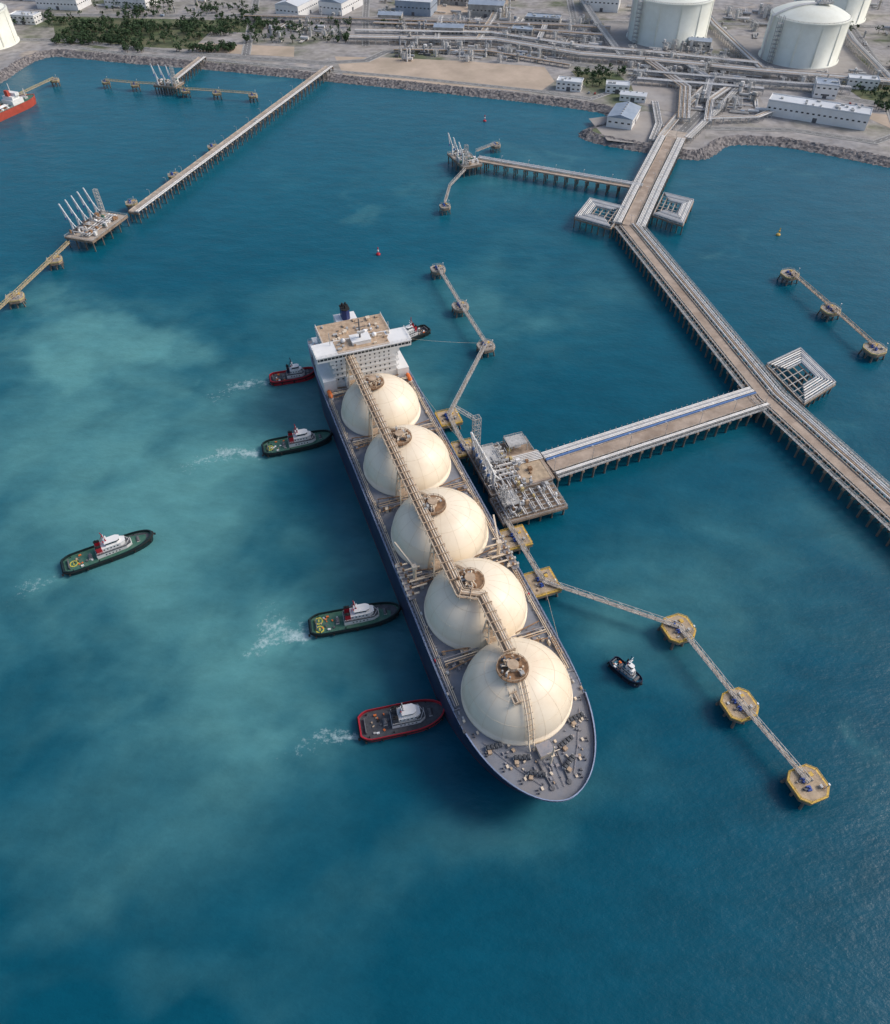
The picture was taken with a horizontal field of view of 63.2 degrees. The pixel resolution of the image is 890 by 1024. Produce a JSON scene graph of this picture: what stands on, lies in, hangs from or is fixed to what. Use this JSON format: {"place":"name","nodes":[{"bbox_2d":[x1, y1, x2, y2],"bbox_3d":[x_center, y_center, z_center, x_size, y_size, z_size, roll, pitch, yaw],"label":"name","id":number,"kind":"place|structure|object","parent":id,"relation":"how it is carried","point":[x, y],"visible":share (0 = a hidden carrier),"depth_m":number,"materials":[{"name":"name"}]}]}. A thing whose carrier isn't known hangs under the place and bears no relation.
{"place":"outdoors","nodes":[
{"label":"outdoors","id":0,"kind":"place"},
{"bbox_2d":[52,16,215,48],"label":"grass","id":1,"kind":"structure","parent":0,"point":[168,43],"depth_m":904.53,"materials":[{"name":"plant"}]},
{"bbox_2d":[241,0,259,54],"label":"road","id":2,"kind":"structure","parent":0,"point":[246,48],"depth_m":889.24,"materials":[{"name":"asphalt"}]},
{"bbox_2d":[61,44,637,99],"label":"road","id":3,"kind":"structure","parent":0,"point":[630,79],"depth_m":794.25,"materials":[{"name":"asphalt"}]},
{"bbox_2d":[362,0,369,45],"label":"road","id":4,"kind":"structure","parent":0,"point":[366,9],"depth_m":957.40,"materials":[{"name":"asphalt"}]},
{"bbox_2d":[0,57,889,1023],"bbox_3d":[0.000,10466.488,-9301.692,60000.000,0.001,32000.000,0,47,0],"label":"sea water","id":5,"kind":"structure","parent":0,"point":[214,809],"depth_m":325.17,"materials":[{"name":"liquid"}]},
{"bbox_2d":[5,290,25,309],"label":"mooring dolphin","id":6,"kind":"object","parent":5,"relation":"in","point":[18,298],"visible":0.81,"depth_m":479.53,"materials":[{"name":"concrete"}]},
{"bbox_2d":[0,84,35,121],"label":"coastal tanker","id":7,"kind":"object","parent":5,"relation":"on","point":[14,103],"visible":1,"depth_m":720.80,"materials":[{"name":"white paint"}]},
{"bbox_2d":[58,187,129,251],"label":"loading platform","id":8,"kind":"structure","parent":5,"relation":"in","point":[96,227],"depth_m":539.93,"materials":[{"name":"concrete"}]},
{"bbox_2d":[60,529,155,576],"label":"tugboat","id":9,"kind":"object","parent":5,"relation":"on","point":[111,548],"visible":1,"depth_m":333.83,"materials":[{"name":"green metal"}]},
{"bbox_2d":[150,63,184,95],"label":"loading platform","id":10,"kind":"structure","parent":5,"relation":"in","point":[165,84],"depth_m":755.89,"materials":[{"name":"metal"}]},
{"bbox_2d":[172,49,206,86],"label":"jetty trestle","id":11,"kind":"object","parent":5,"relation":"in","point":[186,70],"visible":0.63,"depth_m":797.70,"materials":[{"name":"concrete"}]},
{"bbox_2d":[128,58,333,222],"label":"jetty trestle","id":12,"kind":"object","parent":5,"relation":"in","point":[197,164],"visible":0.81,"depth_m":650.01,"materials":[{"name":"concrete"}]},
{"bbox_2d":[269,357,314,385],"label":"tugboat","id":13,"kind":"object","parent":5,"relation":"on","point":[292,373],"visible":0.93,"depth_m":425.58,"materials":[{"name":"red metal"}]},
{"bbox_2d":[261,424,332,456],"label":"tugboat","id":14,"kind":"object","parent":5,"relation":"on","point":[300,440],"visible":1,"depth_m":385.36,"materials":[{"name":"green metal"}]},
{"bbox_2d":[308,601,402,638],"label":"tugboat","id":15,"kind":"object","parent":5,"relation":"on","point":[348,619],"visible":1,"depth_m":309.01,"materials":[{"name":"green metal"}]},
{"bbox_2d":[356,699,444,743],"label":"tugboat","id":16,"kind":"object","parent":5,"relation":"on","point":[383,723],"visible":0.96,"depth_m":277.36,"materials":[{"name":"grey metal"}]},
{"bbox_2d":[405,320,430,342],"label":"tugboat","id":17,"kind":"object","parent":5,"relation":"on","point":[415,332],"visible":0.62,"depth_m":455.37,"materials":[{"name":"black metal"}]},
{"bbox_2d":[434,407,462,431],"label":"breasting dolphin","id":18,"kind":"object","parent":5,"relation":"in","point":[456,416],"visible":0.77,"depth_m":395.31,"materials":[{"name":"concrete"}]},
{"bbox_2d":[307,302,595,801],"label":"lng carrier","id":19,"kind":"object","parent":5,"relation":"on","point":[507,687],"visible":1,"depth_m":293.43,"materials":[{"name":"beige paint"}]},
{"bbox_2d":[312,328,409,379],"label":"windows","id":20,"kind":"structure","parent":19,"relation":"in","point":[399,344],"depth_m":379.53,"materials":[{"name":"black glass"}]},
{"bbox_2d":[451,299,468,317],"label":"mooring dolphin","id":21,"kind":"object","parent":5,"relation":"in","point":[456,307],"visible":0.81,"depth_m":471.77,"materials":[{"name":"concrete"}]},
{"bbox_2d":[436,265,487,415],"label":"catwalk","id":22,"kind":"object","parent":21,"relation":"on","point":[470,372],"visible":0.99,"depth_m":440.54,"materials":[{"name":"metal"}]},
{"bbox_2d":[451,438,472,461],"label":"breasting dolphin","id":23,"kind":"object","parent":5,"relation":"in","point":[459,449],"visible":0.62,"depth_m":378.66,"materials":[{"name":"concrete"}]},
{"bbox_2d":[447,133,482,176],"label":"loading platform","id":24,"kind":"structure","parent":5,"relation":"in","point":[462,159],"depth_m":621.44,"materials":[{"name":"concrete"}]},
{"bbox_2d":[476,339,494,358],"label":"mooring dolphin","id":25,"kind":"object","parent":5,"relation":"in","point":[490,347],"visible":0.81,"depth_m":441.87},
{"bbox_2d":[454,405,567,529],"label":"loading platform","id":26,"kind":"structure","parent":5,"relation":"in","point":[510,468],"depth_m":356.86,"materials":[{"name":"concrete"}]},
{"bbox_2d":[499,524,532,553],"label":"breasting dolphin","id":27,"kind":"object","parent":5,"relation":"in","point":[512,543],"visible":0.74,"depth_m":336.80,"materials":[{"name":"concrete"}]},
{"bbox_2d":[523,566,561,599],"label":"breasting dolphin","id":28,"kind":"object","parent":5,"relation":"in","point":[538,587],"visible":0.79,"depth_m":318.76,"materials":[{"name":"concrete"}]},
{"bbox_2d":[474,152,642,196],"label":"jetty trestle","id":29,"kind":"object","parent":5,"relation":"in","point":[546,172],"visible":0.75,"depth_m":609.01,"materials":[{"name":"concrete"}]},
{"bbox_2d":[573,197,624,237],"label":"pipe expansion loop","id":30,"kind":"object","parent":5,"relation":"in","point":[599,220],"visible":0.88,"depth_m":555.88,"materials":[{"name":"metal"}]},
{"bbox_2d":[607,655,642,687],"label":"tugboat","id":31,"kind":"object","parent":5,"relation":"on","point":[627,672],"visible":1,"depth_m":290.95,"materials":[{"name":"black metal"}]},
{"bbox_2d":[611,130,685,231],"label":"jetty trestle","id":32,"kind":"object","parent":5,"relation":"in","point":[653,177],"visible":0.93,"depth_m":594.53,"materials":[{"name":"concrete"}]},
{"bbox_2d":[540,385,771,488],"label":"jetty trestle","id":33,"kind":"object","parent":5,"relation":"in","point":[725,408],"visible":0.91,"depth_m":383.30,"materials":[{"name":"concrete"}]},
{"bbox_2d":[651,192,693,234],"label":"pipe expansion loop","id":34,"kind":"object","parent":5,"relation":"on","point":[683,203],"visible":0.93,"depth_m":559.34,"materials":[{"name":"metal"}]},
{"bbox_2d":[657,613,695,649],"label":"mooring dolphin","id":35,"kind":"object","parent":5,"relation":"in","point":[673,635],"visible":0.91,"depth_m":302.84,"materials":[{"name":"concrete"}]},
{"bbox_2d":[502,515,812,783],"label":"catwalk","id":36,"kind":"object","parent":35,"relation":"on","point":[772,739],"visible":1,"depth_m":298.89,"materials":[{"name":"metal"}]},
{"bbox_2d":[715,687,758,728],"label":"mooring dolphin","id":37,"kind":"object","parent":5,"relation":"in","point":[733,710],"visible":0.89,"depth_m":279.27,"materials":[{"name":"concrete"}]},
{"bbox_2d":[613,217,889,545],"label":"jetty trestle","id":38,"kind":"object","parent":5,"relation":"in","point":[869,493],"visible":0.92,"depth_m":413.64,"materials":[{"name":"concrete"}]},
{"bbox_2d":[777,268,799,285],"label":"mooring dolphin","id":39,"kind":"object","parent":5,"relation":"in","point":[786,275],"visible":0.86,"depth_m":500.31,"materials":[{"name":"concrete"}]},
{"bbox_2d":[765,347,835,408],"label":"pipe expansion loop","id":40,"kind":"object","parent":5,"relation":"on","point":[816,370],"visible":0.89,"depth_m":418.39,"materials":[{"name":"metal"}]},
{"bbox_2d":[780,764,830,809],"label":"mooring dolphin","id":41,"kind":"object","parent":5,"relation":"in","point":[815,790],"visible":0.89,"depth_m":257.99,"materials":[{"name":"concrete"}]},
{"bbox_2d":[816,302,841,321],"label":"mooring dolphin","id":42,"kind":"object","parent":5,"relation":"in","point":[826,310],"visible":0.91,"depth_m":469.61,"materials":[{"name":"concrete"}]},
{"bbox_2d":[789,270,877,346],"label":"catwalk","id":43,"kind":"object","parent":42,"relation":"on","point":[802,281],"visible":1,"depth_m":466.19,"materials":[{"name":"beige paint"}]},
{"bbox_2d":[858,340,888,362],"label":"mooring dolphin","id":44,"kind":"object","parent":5,"relation":"in","point":[872,351],"visible":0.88,"depth_m":439.43,"materials":[{"name":"concrete"}]},
{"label":"mooring dolphin","id":45,"kind":"object","parent":5,"relation":"in","visible":0},
{"bbox_2d":[0,241,69,308],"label":"catwalk","id":46,"kind":"object","parent":45,"relation":"on","point":[34,275],"visible":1,"depth_m":496.58,"materials":[{"name":"metal"}]},
{"bbox_2d":[0,0,889,158],"bbox_3d":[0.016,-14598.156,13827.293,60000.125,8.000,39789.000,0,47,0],"label":"ground","id":47,"kind":"structure","parent":0,"point":[317,49],"depth_m":859.48,"materials":[{"name":"concrete"}]},
{"bbox_2d":[0,2,19,49],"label":"lng storage tank","id":48,"kind":"object","parent":47,"relation":"on","point":[9,37],"visible":1,"depth_m":857.38,"materials":[{"name":"metal"}]},
{"bbox_2d":[10,13,42,24],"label":"walls","id":49,"kind":"structure","parent":47,"relation":"on","point":[30,20],"depth_m":926.71,"materials":[{"name":"white paint"}]},
{"bbox_2d":[35,0,91,10],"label":"warehouse","id":50,"kind":"structure","parent":47,"relation":"on","point":[75,5],"depth_m":974.30,"materials":[{"name":"white paint"}]},
{"bbox_2d":[104,0,156,8],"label":"warehouse","id":51,"kind":"structure","parent":47,"relation":"on","point":[144,3],"depth_m":979.33,"materials":[{"name":"white paint"}]},
{"bbox_2d":[215,18,267,32],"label":"grass","id":52,"kind":"structure","parent":47,"relation":"on","point":[241,29],"depth_m":919.55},
{"bbox_2d":[198,43,293,56],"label":"bare earth lot","id":53,"kind":"structure","parent":47,"relation":"on","point":[286,51],"depth_m":853.91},
{"bbox_2d":[275,0,318,18],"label":"warehouse","id":54,"kind":"structure","parent":47,"relation":"on","point":[297,7],"depth_m":945.56,"materials":[{"name":"white paint"}]},
{"bbox_2d":[318,0,362,15],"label":"warehouse","id":55,"kind":"structure","parent":47,"relation":"on","point":[329,7],"depth_m":956.11,"materials":[{"name":"white paint"}]},
{"bbox_2d":[377,10,402,24],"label":"compressor shelter","id":56,"kind":"object","parent":47,"relation":"on","point":[388,14],"visible":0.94,"depth_m":923.98,"materials":[{"name":"metal"}]},
{"bbox_2d":[395,0,436,16],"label":"warehouse","id":57,"kind":"structure","parent":47,"relation":"on","point":[426,8],"depth_m":951.51,"materials":[{"name":"metal"}]},
{"bbox_2d":[243,13,610,33],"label":"pipe rack","id":58,"kind":"object","parent":47,"relation":"on","point":[482,22],"visible":0.76,"depth_m":919.79,"materials":[{"name":"metal"}]},
{"bbox_2d":[335,56,553,92],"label":"bare earth lot","id":59,"kind":"structure","parent":47,"relation":"on","point":[527,77],"depth_m":801.67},
{"bbox_2d":[0,49,889,167],"bbox_3d":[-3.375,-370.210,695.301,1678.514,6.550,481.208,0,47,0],"label":"rock revetment","id":60,"kind":"object","parent":47,"relation":"on","point":[704,153],"visible":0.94,"depth_m":755.39,"materials":[{"name":"stone"}]},
{"bbox_2d":[433,22,464,35],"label":"compressor shelter","id":61,"kind":"object","parent":47,"relation":"on","point":[448,26],"visible":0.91,"depth_m":878.66,"materials":[{"name":"metal"}]},
{"bbox_2d":[12,0,889,110],"bbox_3d":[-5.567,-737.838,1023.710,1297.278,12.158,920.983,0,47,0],"label":"tree grove","id":62,"kind":"object","parent":47,"relation":"on","point":[185,22],"visible":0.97,"depth_m":896.11,"materials":[{"name":"green plant"}]},
{"bbox_2d":[369,20,565,53],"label":"gravel yard","id":63,"kind":"structure","parent":47,"relation":"on","point":[384,44],"depth_m":875.63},
{"bbox_2d":[373,21,602,40],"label":"pipe rack","id":64,"kind":"object","parent":63,"relation":"on","point":[492,28],"visible":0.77,"depth_m":894.19,"materials":[{"name":"metal"}]},
{"bbox_2d":[354,28,758,66],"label":"pipe rack","id":65,"kind":"object","parent":63,"relation":"on","point":[557,42],"visible":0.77,"depth_m":849.42,"materials":[{"name":"metal"}]},
{"bbox_2d":[434,0,507,15],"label":"bare earth lot","id":66,"kind":"structure","parent":47,"relation":"on","point":[447,9],"depth_m":981.97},
{"bbox_2d":[393,48,571,67],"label":"pipe rack","id":67,"kind":"object","parent":47,"relation":"on","point":[513,55],"visible":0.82,"depth_m":834.80,"materials":[{"name":"metal"}]},
{"bbox_2d":[468,0,505,17],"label":"compressor shelter","id":68,"kind":"object","parent":47,"relation":"on","point":[482,8],"visible":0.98,"depth_m":944.69,"materials":[{"name":"metal"}]},
{"bbox_2d":[96,0,889,113],"bbox_3d":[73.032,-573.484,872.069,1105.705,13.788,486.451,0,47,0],"label":"process equipment","id":69,"kind":"object","parent":47,"relation":"on","point":[753,96],"visible":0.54,"depth_m":842.07,"materials":[{"name":"metal"}]},
{"bbox_2d":[525,17,560,28],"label":"walls","id":70,"kind":"structure","parent":47,"relation":"on","point":[546,20],"depth_m":913.92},
{"bbox_2d":[525,12,561,19],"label":"roof","id":71,"kind":"structure","parent":70,"relation":"on","point":[539,15],"depth_m":916.32,"materials":[{"name":"metal"}]},
{"bbox_2d":[572,71,631,88],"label":"grass","id":72,"kind":"structure","parent":47,"relation":"on","point":[603,84],"depth_m":785.58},
{"bbox_2d":[579,0,625,59],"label":"pipe rack","id":73,"kind":"object","parent":47,"relation":"on","point":[606,34],"visible":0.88,"depth_m":892.34,"materials":[{"name":"metal"}]},
{"bbox_2d":[585,0,620,12],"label":"warehouse","id":74,"kind":"structure","parent":47,"relation":"on","point":[605,5],"depth_m":966.04,"materials":[{"name":"white paint"}]},
{"bbox_2d":[348,34,889,88],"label":"pipe rack","id":75,"kind":"object","parent":47,"relation":"on","point":[638,58],"visible":0.87,"depth_m":819.92,"materials":[{"name":"metal"}]},
{"bbox_2d":[606,101,641,129],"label":"warehouse","id":76,"kind":"structure","parent":47,"relation":"on","point":[623,115],"depth_m":686.31,"materials":[{"name":"white paint"}]},
{"bbox_2d":[619,90,646,102],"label":"warehouse","id":77,"kind":"structure","parent":47,"relation":"on","point":[634,96],"depth_m":733.83,"materials":[{"name":"white paint"}]},
{"bbox_2d":[589,111,705,146],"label":"gravel yard","id":78,"kind":"structure","parent":47,"relation":"on","point":[641,129],"depth_m":683.97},
{"bbox_2d":[648,101,662,140],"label":"pipe rack","id":79,"kind":"object","parent":78,"relation":"on","point":[657,106],"visible":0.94,"depth_m":694.92,"materials":[{"name":"metal"}]},
{"bbox_2d":[642,60,691,124],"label":"pipe rack","id":80,"kind":"object","parent":47,"relation":"on","point":[657,66],"visible":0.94,"depth_m":743.89,"materials":[{"name":"metal"}]},
{"bbox_2d":[604,20,734,48],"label":"gravel yard","id":81,"kind":"structure","parent":47,"relation":"on","point":[618,32],"depth_m":889.76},
{"bbox_2d":[626,0,714,48],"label":"lng storage tank","id":82,"kind":"object","parent":47,"relation":"on","point":[654,23],"visible":0.98,"depth_m":844.84,"materials":[{"name":"metal"}]},
{"bbox_2d":[631,80,764,118],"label":"gravel yard","id":83,"kind":"structure","parent":47,"relation":"on","point":[664,95],"depth_m":745.10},
{"bbox_2d":[655,84,709,138],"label":"pipe rack","id":84,"kind":"object","parent":83,"relation":"on","point":[668,124],"visible":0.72,"depth_m":695.28,"materials":[{"name":"metal"}]},
{"bbox_2d":[682,64,713,103],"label":"pipe rack","id":85,"kind":"object","parent":83,"relation":"on","point":[707,84],"visible":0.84,"depth_m":761.13,"materials":[{"name":"metal"}]},
{"bbox_2d":[636,77,763,94],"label":"pipe rack","id":86,"kind":"object","parent":83,"relation":"on","point":[690,83],"visible":0.82,"depth_m":759.12,"materials":[{"name":"metal"}]},
{"bbox_2d":[685,87,738,142],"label":"pipe rack","id":87,"kind":"object","parent":83,"relation":"on","point":[694,131],"visible":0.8,"depth_m":688.08,"materials":[{"name":"metal"}]},
{"bbox_2d":[703,86,732,124],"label":"pipe rack","id":88,"kind":"object","parent":83,"relation":"on","point":[718,94],"visible":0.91,"depth_m":725.09,"materials":[{"name":"metal"}]},
{"bbox_2d":[687,36,711,50],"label":"compressor shelter","id":89,"kind":"object","parent":47,"relation":"on","point":[707,42],"visible":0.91,"depth_m":847.00,"materials":[{"name":"metal"}]},
{"bbox_2d":[709,15,766,74],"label":"pipe rack","id":90,"kind":"object","parent":47,"relation":"on","point":[745,52],"visible":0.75,"depth_m":851.55,"materials":[{"name":"metal"}]},
{"bbox_2d":[705,110,774,123],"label":"pipe rack","id":91,"kind":"object","parent":47,"relation":"on","point":[756,116],"visible":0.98,"depth_m":695.48,"materials":[{"name":"metal"}]},
{"bbox_2d":[632,69,851,94],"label":"pipe rack","id":92,"kind":"object","parent":47,"relation":"on","point":[762,82],"visible":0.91,"depth_m":764.50,"materials":[{"name":"metal"}]},
{"bbox_2d":[724,36,874,74],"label":"gravel yard","id":93,"kind":"structure","parent":47,"relation":"on","point":[847,58],"depth_m":825.61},
{"bbox_2d":[758,0,851,68],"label":"lng storage tank","id":94,"kind":"object","parent":47,"relation":"on","point":[808,34],"visible":1,"depth_m":794.82,"materials":[{"name":"metal"}]},
{"bbox_2d":[766,101,869,130],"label":"walls","id":95,"kind":"structure","parent":47,"relation":"on","point":[827,120],"depth_m":691.90,"materials":[{"name":"white paint"}]},
{"bbox_2d":[769,93,872,115],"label":"roof","id":96,"kind":"structure","parent":95,"relation":"on","point":[824,104],"depth_m":693.21,"materials":[{"name":"white paint"}]},
{"bbox_2d":[811,79,838,99],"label":"walls","id":97,"kind":"structure","parent":47,"relation":"on","point":[827,91],"depth_m":739.06,"materials":[{"name":"white paint"}]},
{"bbox_2d":[815,77,839,86],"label":"roof","id":98,"kind":"structure","parent":97,"relation":"on","point":[827,81],"depth_m":739.30,"materials":[{"name":"white paint"}]},
{"bbox_2d":[794,0,871,24],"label":"lng storage tank","id":99,"kind":"object","parent":47,"relation":"on","point":[857,10],"visible":0.28,"depth_m":914.18,"materials":[{"name":"metal"}]},
{"bbox_2d":[845,76,879,90],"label":"walls","id":100,"kind":"structure","parent":47,"relation":"on","point":[863,83],"depth_m":757.77,"materials":[{"name":"white paint"}]},
{"bbox_2d":[841,81,889,101],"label":"grass","id":101,"kind":"structure","parent":47,"relation":"on","point":[866,96],"depth_m":751.32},
{"bbox_2d":[844,29,889,86],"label":"pipe rack","id":102,"kind":"object","parent":47,"relation":"on","point":[866,55],"visible":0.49,"depth_m":819.92,"materials":[{"name":"metal"}]},
{"bbox_2d":[9,13,889,27],"bbox_3d":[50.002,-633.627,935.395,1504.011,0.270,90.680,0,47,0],"label":"road","id":103,"kind":"structure","parent":0,"point":[205,15],"depth_m":953.54,"materials":[{"name":"asphalt"}]},
{"bbox_2d":[20,38,884,105],"bbox_3d":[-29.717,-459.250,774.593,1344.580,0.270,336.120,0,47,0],"label":"road","id":104,"kind":"structure","parent":0,"point":[385,52],"depth_m":830.32,"materials":[{"name":"asphalt"}]},
{"bbox_2d":[566,0,580,62],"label":"road","id":105,"kind":"structure","parent":0,"point":[571,9],"depth_m":954.07,"materials":[{"name":"asphalt"}]},
{"bbox_2d":[676,89,721,132],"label":"causeway road","id":106,"kind":"structure","parent":0,"point":[695,118],"depth_m":700.82,"materials":[{"name":"concrete"}]},
{"bbox_2d":[702,107,889,144],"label":"road","id":107,"kind":"structure","parent":0,"point":[885,138],"depth_m":681.93,"materials":[{"name":"asphalt"}]},
{"bbox_2d":[849,25,889,83],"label":"road","id":108,"kind":"structure","parent":0,"point":[858,36],"depth_m":877.87,"materials":[{"name":"asphalt"}]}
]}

